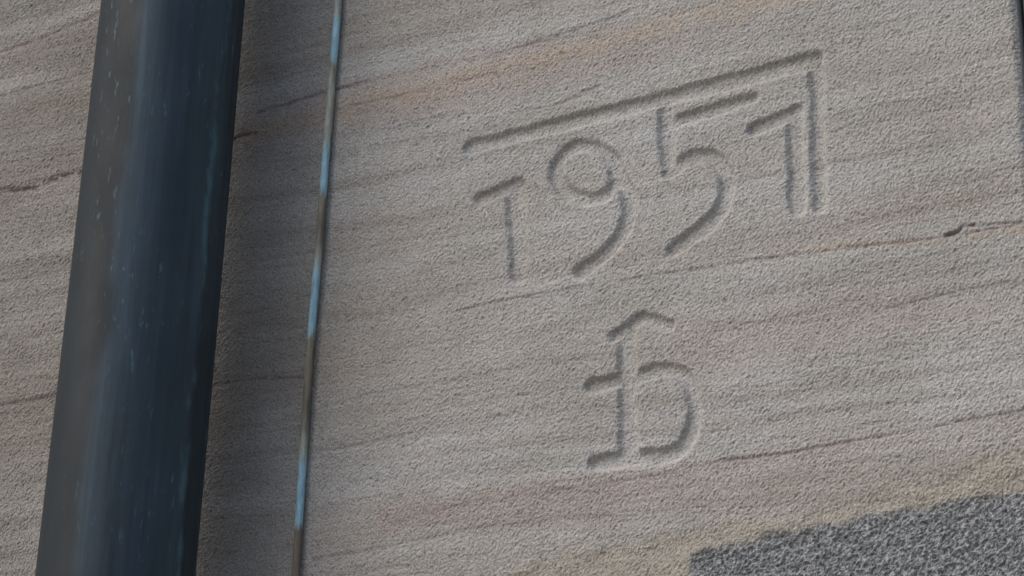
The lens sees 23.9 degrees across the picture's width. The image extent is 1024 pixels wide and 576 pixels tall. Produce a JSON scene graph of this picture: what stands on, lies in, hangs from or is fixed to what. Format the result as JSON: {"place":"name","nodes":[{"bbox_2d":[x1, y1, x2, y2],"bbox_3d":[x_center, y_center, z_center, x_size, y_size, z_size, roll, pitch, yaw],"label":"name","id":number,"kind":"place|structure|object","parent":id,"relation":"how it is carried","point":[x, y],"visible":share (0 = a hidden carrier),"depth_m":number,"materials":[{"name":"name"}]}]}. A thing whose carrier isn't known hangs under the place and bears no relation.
{"place":"outdoors","nodes":[
{"label":"outdoors","id":0,"kind":"place"},
{"label":"pavement","id":1,"kind":"structure","parent":0,"visible":0},
{"bbox_2d":[0,0,1023,575],"bbox_3d":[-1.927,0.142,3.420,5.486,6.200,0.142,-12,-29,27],"label":"sandstone wall","id":2,"kind":"structure","parent":1,"relation":"on","point":[936,116],"depth_m":2.23,"materials":[{"name":"beige stone"}]},
{"bbox_2d":[35,0,244,575],"bbox_3d":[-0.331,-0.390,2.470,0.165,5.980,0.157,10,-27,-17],"label":"downpipe","id":3,"kind":"object","parent":2,"relation":"attached to","point":[123,494],"visible":1,"depth_m":2.22,"materials":[{"name":"black metal"}]},
{"bbox_2d":[291,0,341,575],"bbox_3d":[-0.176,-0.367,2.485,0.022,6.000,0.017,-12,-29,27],"label":"lightning conductor rod","id":4,"kind":"object","parent":2,"relation":"attached to","point":[300,497],"visible":1,"depth_m":2.30,"materials":[{"name":"brown metal"}]},
{"bbox_2d":[440,0,861,511],"bbox_3d":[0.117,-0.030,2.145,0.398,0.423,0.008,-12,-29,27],"label":"carved date inscription","id":5,"kind":"object","parent":2,"relation":"attached to","point":[652,267],"visible":1,"depth_m":2.14,"materials":[{"name":"stone"}]},
{"bbox_2d":[692,492,1023,575],"bbox_3d":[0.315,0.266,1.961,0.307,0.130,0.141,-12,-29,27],"label":"rough grey stone block","id":6,"kind":"structure","parent":2,"relation":"attached to","point":[982,536],"depth_m":1.91,"materials":[{"name":"rough grey granite"}]}
]}

